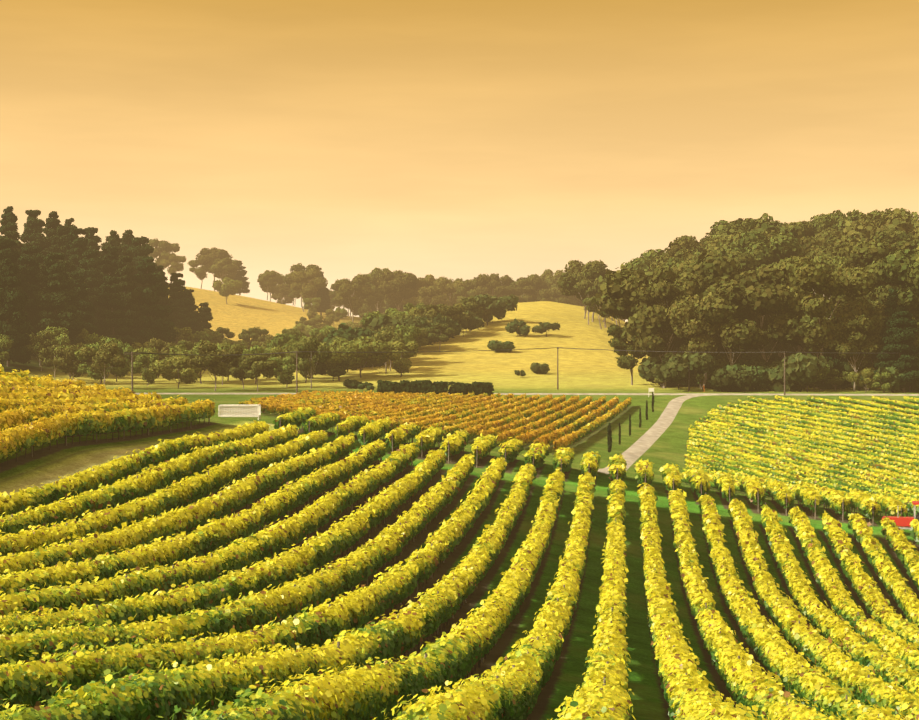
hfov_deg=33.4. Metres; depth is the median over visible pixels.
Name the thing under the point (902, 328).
pine tree
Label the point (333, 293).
eucalyptus tree
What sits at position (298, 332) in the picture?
eucalyptus tree
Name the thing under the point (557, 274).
eucalyptus tree
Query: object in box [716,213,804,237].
eucalyptus tree
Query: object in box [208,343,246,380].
round tree
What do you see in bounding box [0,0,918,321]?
sky
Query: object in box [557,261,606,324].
eucalyptus tree
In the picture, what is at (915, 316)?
eucalyptus tree
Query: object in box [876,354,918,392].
tree
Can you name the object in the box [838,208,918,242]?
eucalyptus tree
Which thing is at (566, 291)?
eucalyptus tree
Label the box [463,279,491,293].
eucalyptus tree
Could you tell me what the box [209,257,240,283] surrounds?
eucalyptus tree
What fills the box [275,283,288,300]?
eucalyptus tree
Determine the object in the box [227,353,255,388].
eucalyptus tree
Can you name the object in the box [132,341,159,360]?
round tree
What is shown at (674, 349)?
eucalyptus tree
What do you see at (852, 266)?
eucalyptus tree
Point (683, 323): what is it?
eucalyptus tree
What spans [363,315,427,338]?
tree
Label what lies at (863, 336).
eucalyptus tree
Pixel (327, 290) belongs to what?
pine tree
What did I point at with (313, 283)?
eucalyptus tree
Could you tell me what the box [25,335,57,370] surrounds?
eucalyptus tree
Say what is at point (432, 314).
eucalyptus tree
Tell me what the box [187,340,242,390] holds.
eucalyptus tree
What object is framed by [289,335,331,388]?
eucalyptus tree
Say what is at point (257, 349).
round tree
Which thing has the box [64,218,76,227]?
pine tree
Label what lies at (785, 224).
eucalyptus tree
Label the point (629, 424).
cypress tree
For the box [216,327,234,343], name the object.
eucalyptus tree
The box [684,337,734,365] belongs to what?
eucalyptus tree
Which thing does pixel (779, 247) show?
eucalyptus tree
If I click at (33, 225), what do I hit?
pine tree
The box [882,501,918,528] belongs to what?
tractor
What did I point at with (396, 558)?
trunk vines
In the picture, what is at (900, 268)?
eucalyptus tree
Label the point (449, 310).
eucalyptus tree
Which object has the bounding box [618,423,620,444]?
cypress tree
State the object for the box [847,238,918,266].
eucalyptus tree
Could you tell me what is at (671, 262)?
eucalyptus tree
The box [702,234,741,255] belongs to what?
eucalyptus tree
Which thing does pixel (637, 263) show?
eucalyptus tree
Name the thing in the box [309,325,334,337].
round tree
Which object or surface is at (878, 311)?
eucalyptus tree
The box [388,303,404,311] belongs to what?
pine tree
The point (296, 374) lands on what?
power pole
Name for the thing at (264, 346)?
round tree
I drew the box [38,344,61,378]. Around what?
eucalyptus tree
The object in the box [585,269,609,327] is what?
eucalyptus tree
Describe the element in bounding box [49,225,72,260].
pine tree
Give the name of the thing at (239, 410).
sign
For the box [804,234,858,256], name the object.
eucalyptus tree
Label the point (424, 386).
hedge
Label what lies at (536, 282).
eucalyptus tree
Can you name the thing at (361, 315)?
eucalyptus tree
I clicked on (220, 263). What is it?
eucalyptus tree
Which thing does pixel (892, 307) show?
pine tree
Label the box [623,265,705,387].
eucalyptus tree
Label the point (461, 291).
eucalyptus tree
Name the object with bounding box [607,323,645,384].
eucalyptus tree
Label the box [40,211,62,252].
pine tree
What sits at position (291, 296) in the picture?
eucalyptus tree
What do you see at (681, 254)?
eucalyptus tree
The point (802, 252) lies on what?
eucalyptus tree
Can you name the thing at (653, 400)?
cypress tree
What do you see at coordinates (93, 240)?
pine tree
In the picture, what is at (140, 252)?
pine tree
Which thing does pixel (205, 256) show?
eucalyptus tree
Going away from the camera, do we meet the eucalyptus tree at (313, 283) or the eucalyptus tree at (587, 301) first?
the eucalyptus tree at (587, 301)
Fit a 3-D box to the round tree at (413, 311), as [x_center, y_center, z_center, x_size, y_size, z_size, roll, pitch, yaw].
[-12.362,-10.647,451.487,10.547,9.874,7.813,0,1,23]
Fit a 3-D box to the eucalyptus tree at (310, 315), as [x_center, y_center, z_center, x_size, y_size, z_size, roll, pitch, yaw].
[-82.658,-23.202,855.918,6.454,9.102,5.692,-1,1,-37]
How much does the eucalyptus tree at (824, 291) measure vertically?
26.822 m
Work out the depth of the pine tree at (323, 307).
935.60 m
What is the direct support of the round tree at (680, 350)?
on the terrain ground
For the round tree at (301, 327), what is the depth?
736.09 m
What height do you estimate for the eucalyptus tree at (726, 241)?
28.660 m
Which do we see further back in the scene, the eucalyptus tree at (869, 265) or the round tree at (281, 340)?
the round tree at (281, 340)
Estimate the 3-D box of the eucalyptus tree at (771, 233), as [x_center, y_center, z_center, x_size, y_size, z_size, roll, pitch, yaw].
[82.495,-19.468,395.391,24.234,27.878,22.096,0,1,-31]
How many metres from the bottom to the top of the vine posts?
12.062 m
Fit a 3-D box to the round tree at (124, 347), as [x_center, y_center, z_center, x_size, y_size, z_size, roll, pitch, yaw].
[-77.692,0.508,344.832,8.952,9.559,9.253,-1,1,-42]
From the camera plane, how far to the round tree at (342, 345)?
337.81 m
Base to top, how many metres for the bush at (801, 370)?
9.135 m
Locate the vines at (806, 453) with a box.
[681,397,918,515]
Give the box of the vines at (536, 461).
[278,414,917,525]
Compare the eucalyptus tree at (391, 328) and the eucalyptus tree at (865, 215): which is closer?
the eucalyptus tree at (391, 328)
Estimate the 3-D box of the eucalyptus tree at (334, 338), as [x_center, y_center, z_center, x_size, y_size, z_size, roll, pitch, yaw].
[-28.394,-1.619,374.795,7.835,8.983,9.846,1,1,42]
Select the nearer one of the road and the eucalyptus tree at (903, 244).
the road
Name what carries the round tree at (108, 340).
on the terrain ground
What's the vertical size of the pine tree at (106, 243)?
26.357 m
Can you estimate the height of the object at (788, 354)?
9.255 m
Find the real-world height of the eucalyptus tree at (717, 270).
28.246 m
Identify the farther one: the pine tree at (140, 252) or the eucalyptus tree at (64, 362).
the pine tree at (140, 252)
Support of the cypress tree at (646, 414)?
on the terrain ground
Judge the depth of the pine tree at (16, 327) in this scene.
357.66 m
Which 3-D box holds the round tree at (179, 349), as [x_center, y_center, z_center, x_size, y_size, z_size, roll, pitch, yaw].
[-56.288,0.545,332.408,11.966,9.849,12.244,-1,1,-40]
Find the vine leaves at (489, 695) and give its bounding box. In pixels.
[0,512,918,719]
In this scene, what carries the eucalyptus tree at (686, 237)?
on the terrain ground
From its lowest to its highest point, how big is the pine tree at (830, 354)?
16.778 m
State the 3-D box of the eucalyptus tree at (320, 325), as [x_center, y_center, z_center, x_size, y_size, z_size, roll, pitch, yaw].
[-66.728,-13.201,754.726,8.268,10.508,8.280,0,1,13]
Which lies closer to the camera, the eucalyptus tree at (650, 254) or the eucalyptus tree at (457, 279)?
the eucalyptus tree at (650, 254)
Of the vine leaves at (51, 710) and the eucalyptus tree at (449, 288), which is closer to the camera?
the vine leaves at (51, 710)
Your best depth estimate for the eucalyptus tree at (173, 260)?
1001.06 m
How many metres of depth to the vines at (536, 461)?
149.48 m
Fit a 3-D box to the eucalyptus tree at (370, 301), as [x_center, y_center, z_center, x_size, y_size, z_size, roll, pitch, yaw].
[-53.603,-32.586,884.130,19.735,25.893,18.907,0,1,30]
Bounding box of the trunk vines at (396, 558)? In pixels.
[144,449,915,719]
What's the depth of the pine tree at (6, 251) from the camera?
380.32 m
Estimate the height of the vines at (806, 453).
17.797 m
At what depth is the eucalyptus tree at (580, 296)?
503.12 m
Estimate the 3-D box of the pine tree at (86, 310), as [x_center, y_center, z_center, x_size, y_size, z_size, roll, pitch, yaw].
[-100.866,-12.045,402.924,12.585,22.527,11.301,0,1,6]
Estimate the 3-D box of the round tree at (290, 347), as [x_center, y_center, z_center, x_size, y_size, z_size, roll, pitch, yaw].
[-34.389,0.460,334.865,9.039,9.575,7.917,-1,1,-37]
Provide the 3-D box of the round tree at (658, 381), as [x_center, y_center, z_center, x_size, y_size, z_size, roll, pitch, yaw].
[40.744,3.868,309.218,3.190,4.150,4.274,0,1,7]
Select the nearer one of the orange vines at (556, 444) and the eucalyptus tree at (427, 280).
the orange vines at (556, 444)
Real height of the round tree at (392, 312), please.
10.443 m
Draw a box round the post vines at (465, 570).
[9,430,918,717]
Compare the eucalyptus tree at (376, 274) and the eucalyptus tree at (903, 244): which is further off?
the eucalyptus tree at (376, 274)
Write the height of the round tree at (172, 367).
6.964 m
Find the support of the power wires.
attached to the power pole at (557, 371)
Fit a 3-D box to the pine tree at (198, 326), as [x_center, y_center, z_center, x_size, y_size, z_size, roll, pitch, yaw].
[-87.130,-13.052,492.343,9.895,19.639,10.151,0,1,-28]
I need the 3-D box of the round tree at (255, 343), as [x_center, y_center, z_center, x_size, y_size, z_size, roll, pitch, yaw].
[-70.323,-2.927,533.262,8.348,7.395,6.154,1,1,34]
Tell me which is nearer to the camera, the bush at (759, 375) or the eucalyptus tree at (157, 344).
the bush at (759, 375)
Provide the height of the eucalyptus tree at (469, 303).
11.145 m
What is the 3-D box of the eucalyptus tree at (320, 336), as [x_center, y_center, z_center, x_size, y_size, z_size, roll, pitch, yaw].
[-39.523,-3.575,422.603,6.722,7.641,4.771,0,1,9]
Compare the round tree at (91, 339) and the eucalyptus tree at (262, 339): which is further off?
the eucalyptus tree at (262, 339)
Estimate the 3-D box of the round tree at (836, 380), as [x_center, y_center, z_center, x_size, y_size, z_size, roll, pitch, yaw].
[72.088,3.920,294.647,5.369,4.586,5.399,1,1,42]
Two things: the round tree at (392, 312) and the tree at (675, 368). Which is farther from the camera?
the round tree at (392, 312)
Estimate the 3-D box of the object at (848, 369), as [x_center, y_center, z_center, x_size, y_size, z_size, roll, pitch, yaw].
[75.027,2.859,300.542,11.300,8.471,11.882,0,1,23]
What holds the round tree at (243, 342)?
on the terrain ground
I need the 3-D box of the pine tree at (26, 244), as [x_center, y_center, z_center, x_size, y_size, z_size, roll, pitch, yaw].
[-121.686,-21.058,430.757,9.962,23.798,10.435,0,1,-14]
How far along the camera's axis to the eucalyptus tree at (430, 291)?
829.85 m
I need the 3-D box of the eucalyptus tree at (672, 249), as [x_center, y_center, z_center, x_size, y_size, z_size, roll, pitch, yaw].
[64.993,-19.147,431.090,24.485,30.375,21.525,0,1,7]
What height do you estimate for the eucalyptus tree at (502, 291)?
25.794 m
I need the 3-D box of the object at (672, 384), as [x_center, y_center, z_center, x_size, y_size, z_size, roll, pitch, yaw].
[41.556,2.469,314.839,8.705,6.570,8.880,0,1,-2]
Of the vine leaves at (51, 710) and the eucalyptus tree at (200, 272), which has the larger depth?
the eucalyptus tree at (200, 272)
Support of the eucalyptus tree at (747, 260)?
on the terrain ground
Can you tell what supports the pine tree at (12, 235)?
on the terrain ground
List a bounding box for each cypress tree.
[607,423,611,452]
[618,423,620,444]
[629,414,630,435]
[639,409,641,427]
[645,400,647,419]
[651,392,654,411]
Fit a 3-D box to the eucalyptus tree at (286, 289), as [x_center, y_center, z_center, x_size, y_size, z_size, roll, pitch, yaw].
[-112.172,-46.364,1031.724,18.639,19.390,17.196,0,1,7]
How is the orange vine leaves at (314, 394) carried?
attached to the orange vines at (556, 444)
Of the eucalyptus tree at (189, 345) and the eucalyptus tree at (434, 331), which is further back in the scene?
the eucalyptus tree at (434, 331)
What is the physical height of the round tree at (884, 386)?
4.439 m
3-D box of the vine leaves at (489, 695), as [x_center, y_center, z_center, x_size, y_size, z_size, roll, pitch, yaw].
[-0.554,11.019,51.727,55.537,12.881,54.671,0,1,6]
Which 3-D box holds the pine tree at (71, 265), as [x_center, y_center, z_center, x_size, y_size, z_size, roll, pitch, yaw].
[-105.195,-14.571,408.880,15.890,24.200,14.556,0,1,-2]
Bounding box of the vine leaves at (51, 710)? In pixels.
[0,683,759,719]
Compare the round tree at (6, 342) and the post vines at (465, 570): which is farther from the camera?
the round tree at (6, 342)
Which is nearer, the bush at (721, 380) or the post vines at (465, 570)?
the post vines at (465, 570)
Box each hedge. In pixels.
[377,379,448,394]
[448,381,493,396]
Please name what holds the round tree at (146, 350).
on the terrain ground
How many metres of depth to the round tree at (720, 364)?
303.24 m
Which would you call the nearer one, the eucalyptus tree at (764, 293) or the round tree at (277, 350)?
the eucalyptus tree at (764, 293)
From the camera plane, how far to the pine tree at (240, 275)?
1018.84 m
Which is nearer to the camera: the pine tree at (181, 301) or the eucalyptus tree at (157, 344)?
the eucalyptus tree at (157, 344)
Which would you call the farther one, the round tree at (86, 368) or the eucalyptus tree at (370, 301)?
the eucalyptus tree at (370, 301)
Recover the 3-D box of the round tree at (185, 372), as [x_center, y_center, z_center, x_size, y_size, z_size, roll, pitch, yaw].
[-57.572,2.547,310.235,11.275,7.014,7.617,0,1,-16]
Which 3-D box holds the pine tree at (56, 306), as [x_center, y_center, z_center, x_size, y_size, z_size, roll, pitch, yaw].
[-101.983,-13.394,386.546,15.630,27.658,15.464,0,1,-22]
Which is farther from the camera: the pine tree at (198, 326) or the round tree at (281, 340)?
the pine tree at (198, 326)
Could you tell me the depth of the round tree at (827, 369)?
289.47 m
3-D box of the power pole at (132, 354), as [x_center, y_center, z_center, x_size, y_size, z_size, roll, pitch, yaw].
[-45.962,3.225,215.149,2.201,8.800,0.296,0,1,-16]
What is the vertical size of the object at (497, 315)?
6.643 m
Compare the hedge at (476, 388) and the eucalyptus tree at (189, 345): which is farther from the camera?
the eucalyptus tree at (189, 345)
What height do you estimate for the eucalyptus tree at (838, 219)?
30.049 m
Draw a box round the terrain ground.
[0,286,918,719]
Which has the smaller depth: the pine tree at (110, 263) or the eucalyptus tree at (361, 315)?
the pine tree at (110, 263)
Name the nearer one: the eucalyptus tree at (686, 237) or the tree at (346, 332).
the tree at (346, 332)
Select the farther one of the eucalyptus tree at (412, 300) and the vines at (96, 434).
the eucalyptus tree at (412, 300)
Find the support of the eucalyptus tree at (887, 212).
on the terrain ground
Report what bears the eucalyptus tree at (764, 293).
on the terrain ground
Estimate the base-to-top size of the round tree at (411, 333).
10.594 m
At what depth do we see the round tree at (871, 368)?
294.10 m
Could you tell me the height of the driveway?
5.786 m
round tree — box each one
[0,334,13,364]
[46,326,70,356]
[53,345,87,378]
[70,328,98,338]
[74,342,128,383]
[84,333,108,343]
[86,338,130,377]
[106,341,134,381]
[129,354,158,386]
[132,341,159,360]
[133,347,159,377]
[148,355,201,387]
[162,357,176,369]
[166,326,194,344]
[169,340,228,383]
[193,328,220,343]
[193,331,211,345]
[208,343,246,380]
[212,277,242,303]
[221,339,248,346]
[240,345,264,383]
[247,341,262,346]
[262,339,270,357]
[264,333,299,357]
[267,356,295,386]
[270,345,289,377]
[282,340,321,382]
[286,336,308,349]
[293,323,313,336]
[302,297,320,314]
[308,315,332,328]
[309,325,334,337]
[320,338,368,380]
[326,309,341,325]
[329,336,389,377]
[335,307,347,322]
[351,322,363,327]
[355,313,391,328]
[369,308,407,317]
[379,341,418,376]
[395,324,421,349]
[402,307,423,317]
[654,372,664,387]
[655,345,687,356]
[683,350,728,388]
[807,364,829,391]
[822,369,849,390]
[845,368,876,392]
[852,367,875,390]
[872,372,892,392]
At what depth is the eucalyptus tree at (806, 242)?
386.92 m
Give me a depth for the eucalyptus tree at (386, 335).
362.88 m
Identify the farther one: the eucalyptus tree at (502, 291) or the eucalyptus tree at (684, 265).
the eucalyptus tree at (502, 291)
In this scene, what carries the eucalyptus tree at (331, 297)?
on the terrain ground
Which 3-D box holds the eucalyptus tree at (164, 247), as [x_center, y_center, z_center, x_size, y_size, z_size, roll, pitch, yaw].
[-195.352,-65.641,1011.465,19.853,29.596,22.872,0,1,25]
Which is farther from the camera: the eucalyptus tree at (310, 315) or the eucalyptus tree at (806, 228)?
the eucalyptus tree at (310, 315)
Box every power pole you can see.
[124,352,139,391]
[296,352,299,392]
[557,348,558,388]
[784,351,784,394]
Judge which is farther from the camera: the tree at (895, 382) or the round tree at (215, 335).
the round tree at (215, 335)
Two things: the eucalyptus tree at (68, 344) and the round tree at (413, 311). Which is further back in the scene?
the round tree at (413, 311)
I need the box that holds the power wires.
[125,347,884,355]
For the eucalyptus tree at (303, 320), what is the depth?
798.10 m
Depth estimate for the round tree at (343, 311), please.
892.81 m
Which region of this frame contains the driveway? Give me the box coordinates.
[598,394,727,473]
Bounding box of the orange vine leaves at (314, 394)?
[239,390,631,449]
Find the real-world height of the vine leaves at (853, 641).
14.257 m
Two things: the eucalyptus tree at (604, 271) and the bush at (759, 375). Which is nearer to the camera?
the bush at (759, 375)
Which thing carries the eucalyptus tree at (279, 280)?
on the terrain ground
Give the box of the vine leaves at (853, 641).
[0,420,918,671]
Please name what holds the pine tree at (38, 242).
on the terrain ground
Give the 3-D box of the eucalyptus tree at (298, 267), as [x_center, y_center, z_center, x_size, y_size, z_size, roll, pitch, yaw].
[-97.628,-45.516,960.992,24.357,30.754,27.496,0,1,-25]
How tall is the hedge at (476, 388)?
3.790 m
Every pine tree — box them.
[0,206,21,249]
[0,238,40,334]
[0,258,31,366]
[4,231,22,262]
[16,245,44,270]
[19,210,44,245]
[22,243,32,255]
[31,252,85,355]
[33,239,47,263]
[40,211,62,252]
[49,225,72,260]
[59,260,87,320]
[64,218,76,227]
[64,228,97,272]
[68,271,97,339]
[84,227,104,256]
[94,276,136,345]
[96,245,120,337]
[100,236,123,257]
[104,230,123,258]
[117,229,144,287]
[126,236,156,285]
[131,256,178,345]
[146,265,179,335]
[166,273,197,344]
[186,289,203,344]
[198,302,212,331]
[234,261,249,294]
[311,271,330,314]
[316,277,330,315]
[371,307,384,312]
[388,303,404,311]
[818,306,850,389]
[873,288,913,370]
[874,310,918,392]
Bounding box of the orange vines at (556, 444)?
[241,391,630,450]
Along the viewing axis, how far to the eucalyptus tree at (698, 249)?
426.19 m
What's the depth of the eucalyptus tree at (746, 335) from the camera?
293.75 m
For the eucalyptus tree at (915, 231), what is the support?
on the terrain ground
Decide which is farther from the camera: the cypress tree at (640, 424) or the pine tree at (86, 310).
the pine tree at (86, 310)
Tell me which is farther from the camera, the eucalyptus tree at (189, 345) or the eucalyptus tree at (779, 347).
the eucalyptus tree at (189, 345)
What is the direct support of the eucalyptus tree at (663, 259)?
on the terrain ground
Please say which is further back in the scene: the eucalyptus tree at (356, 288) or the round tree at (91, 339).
the eucalyptus tree at (356, 288)
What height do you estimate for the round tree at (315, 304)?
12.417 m
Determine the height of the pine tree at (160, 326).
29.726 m
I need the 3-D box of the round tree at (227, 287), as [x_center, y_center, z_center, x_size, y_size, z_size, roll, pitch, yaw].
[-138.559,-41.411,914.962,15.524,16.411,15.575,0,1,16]
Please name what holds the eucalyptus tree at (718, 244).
on the terrain ground
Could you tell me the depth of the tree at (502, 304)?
477.08 m
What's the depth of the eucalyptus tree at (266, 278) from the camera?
1017.28 m
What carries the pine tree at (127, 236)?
on the terrain ground
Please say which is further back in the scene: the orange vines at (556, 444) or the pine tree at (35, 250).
the pine tree at (35, 250)
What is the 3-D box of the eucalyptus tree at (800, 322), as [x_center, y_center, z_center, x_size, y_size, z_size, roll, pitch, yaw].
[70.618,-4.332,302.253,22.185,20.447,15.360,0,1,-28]
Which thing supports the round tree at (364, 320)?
on the terrain ground
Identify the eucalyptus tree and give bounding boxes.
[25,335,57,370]
[29,329,50,366]
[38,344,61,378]
[53,344,92,379]
[62,342,83,347]
[79,341,125,383]
[145,337,174,359]
[147,238,179,269]
[159,253,185,274]
[178,340,193,350]
[187,260,210,288]
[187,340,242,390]
[195,247,232,290]
[208,354,240,384]
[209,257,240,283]
[210,260,238,278]
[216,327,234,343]
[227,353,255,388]
[238,328,259,344]
[238,353,277,391]
[249,327,268,338]
[257,270,277,299]
[258,272,285,301]
[258,334,273,345]
[271,294,292,304]
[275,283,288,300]
[279,283,293,304]
[282,263,324,311]
[282,328,305,337]
[287,268,327,312]
[288,293,300,305]
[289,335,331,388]
[300,316,315,325]
[307,311,317,318]
[316,323,330,328]
[316,333,323,342]
[329,293,334,305]
[330,283,350,317]
[330,335,342,342]
[334,274,373,322]
[358,282,384,312]
[359,311,370,319]
[366,267,391,310]
[369,325,387,333]
[370,329,405,372]
[374,270,418,309]
[386,326,398,361]
[388,333,403,370]
[397,314,416,323]
[401,287,434,306]
[403,302,425,312]
[408,309,436,322]
[411,274,442,297]
[415,327,428,354]
[417,285,446,304]
[421,303,459,322]
[426,322,454,350]
[433,276,466,305]
[438,303,470,336]
[448,278,467,282]
[453,296,483,331]
[455,286,479,303]
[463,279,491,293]
[471,273,513,296]
[481,307,491,319]
[495,285,536,302]
[509,280,516,287]
[515,274,554,301]
[537,269,564,293]
[538,287,575,304]
[546,277,573,299]
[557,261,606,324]
[559,270,585,318]
[564,260,607,312]
[567,273,595,321]
[574,295,583,306]
[582,287,610,328]
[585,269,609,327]
[591,263,709,355]
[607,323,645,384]
[623,257,651,277]
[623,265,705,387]
[639,249,666,265]
[647,238,704,276]
[652,253,697,271]
[661,258,695,269]
[662,249,792,354]
[665,291,735,388]
[665,304,684,355]
[669,233,708,244]
[671,258,704,272]
[674,249,705,260]
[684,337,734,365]
[686,280,771,364]
[689,241,702,251]
[691,241,723,254]
[699,265,803,361]
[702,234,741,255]
[704,232,740,254]
[710,218,749,239]
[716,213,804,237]
[717,230,801,269]
[727,250,758,269]
[730,257,748,274]
[734,231,772,242]
[737,230,800,242]
[756,264,795,358]
[762,290,873,388]
[773,254,875,390]
[782,221,812,226]
[790,247,819,258]
[791,221,841,239]
[796,235,828,250]
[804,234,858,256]
[809,209,865,237]
[810,246,838,259]
[813,255,849,272]
[822,315,881,390]
[825,235,837,244]
[831,238,893,258]
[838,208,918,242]
[844,238,918,267]
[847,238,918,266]
[850,263,859,268]
[855,209,880,221]
[857,300,887,362]
[858,260,879,269]
[860,259,901,303]
[869,208,913,223]
[873,229,918,243]
[875,311,918,353]
[876,248,918,311]
[908,226,918,237]
[909,212,918,222]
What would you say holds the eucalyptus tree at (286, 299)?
on the terrain ground
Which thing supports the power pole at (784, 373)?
on the terrain ground
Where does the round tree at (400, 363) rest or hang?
on the terrain ground
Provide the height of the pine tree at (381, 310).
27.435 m
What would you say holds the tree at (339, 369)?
on the terrain ground
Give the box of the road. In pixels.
[135,393,918,395]
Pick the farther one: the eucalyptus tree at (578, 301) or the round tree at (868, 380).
the eucalyptus tree at (578, 301)
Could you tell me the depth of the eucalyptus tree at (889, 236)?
374.31 m
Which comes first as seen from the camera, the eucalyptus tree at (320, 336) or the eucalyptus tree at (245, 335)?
the eucalyptus tree at (320, 336)
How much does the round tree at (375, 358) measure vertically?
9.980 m
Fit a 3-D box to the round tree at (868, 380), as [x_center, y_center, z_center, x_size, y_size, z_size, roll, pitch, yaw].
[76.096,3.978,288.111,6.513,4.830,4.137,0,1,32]
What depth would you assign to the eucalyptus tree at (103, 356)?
304.82 m
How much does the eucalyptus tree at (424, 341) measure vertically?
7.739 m
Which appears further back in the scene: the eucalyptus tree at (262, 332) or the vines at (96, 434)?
the eucalyptus tree at (262, 332)
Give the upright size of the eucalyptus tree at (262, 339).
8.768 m
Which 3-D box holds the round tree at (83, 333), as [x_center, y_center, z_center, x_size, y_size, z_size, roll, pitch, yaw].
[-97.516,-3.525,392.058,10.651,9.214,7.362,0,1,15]
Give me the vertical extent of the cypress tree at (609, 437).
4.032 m
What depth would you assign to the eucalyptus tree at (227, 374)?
324.04 m
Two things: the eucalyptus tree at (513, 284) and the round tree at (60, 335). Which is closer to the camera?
the round tree at (60, 335)
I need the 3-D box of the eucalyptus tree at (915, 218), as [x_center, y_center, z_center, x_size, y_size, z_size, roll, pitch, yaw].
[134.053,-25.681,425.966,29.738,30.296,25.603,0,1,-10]
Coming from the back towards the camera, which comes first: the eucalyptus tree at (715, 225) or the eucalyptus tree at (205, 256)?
the eucalyptus tree at (205, 256)
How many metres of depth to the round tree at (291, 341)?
379.34 m
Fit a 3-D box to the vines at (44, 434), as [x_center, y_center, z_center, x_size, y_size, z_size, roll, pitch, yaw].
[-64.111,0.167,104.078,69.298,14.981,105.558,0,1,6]
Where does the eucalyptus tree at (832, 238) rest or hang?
on the terrain ground
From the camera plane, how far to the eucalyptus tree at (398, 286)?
853.95 m
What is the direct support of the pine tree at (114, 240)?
on the terrain ground
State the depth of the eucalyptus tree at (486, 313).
475.73 m
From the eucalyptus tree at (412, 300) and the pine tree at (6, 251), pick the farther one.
the eucalyptus tree at (412, 300)
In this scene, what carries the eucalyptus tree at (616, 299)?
on the terrain ground
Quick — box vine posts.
[280,420,901,525]
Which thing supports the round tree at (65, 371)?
on the terrain ground
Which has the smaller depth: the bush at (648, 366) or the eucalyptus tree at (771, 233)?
the bush at (648, 366)
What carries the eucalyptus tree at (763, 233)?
on the terrain ground
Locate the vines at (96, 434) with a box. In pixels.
[27,385,209,456]
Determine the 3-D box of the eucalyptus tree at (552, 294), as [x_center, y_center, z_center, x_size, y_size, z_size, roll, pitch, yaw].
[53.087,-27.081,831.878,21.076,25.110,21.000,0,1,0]
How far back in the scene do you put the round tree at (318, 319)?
801.32 m
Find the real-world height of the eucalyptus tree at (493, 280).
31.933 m
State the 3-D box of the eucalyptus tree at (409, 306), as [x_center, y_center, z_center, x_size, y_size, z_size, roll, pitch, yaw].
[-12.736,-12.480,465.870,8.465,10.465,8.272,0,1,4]
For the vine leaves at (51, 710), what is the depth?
23.78 m
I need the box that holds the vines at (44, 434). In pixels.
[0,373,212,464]
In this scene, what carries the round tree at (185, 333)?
on the terrain ground
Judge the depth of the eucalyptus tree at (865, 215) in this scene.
445.22 m
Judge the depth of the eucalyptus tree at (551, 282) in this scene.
849.79 m
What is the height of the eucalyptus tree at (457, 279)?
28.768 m
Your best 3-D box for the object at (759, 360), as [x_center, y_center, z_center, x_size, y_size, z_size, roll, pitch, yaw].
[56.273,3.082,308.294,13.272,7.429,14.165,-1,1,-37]
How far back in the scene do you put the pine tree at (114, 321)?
416.41 m
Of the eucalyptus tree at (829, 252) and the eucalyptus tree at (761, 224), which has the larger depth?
the eucalyptus tree at (761, 224)
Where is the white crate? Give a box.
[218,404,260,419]
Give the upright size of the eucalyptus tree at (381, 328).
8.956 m

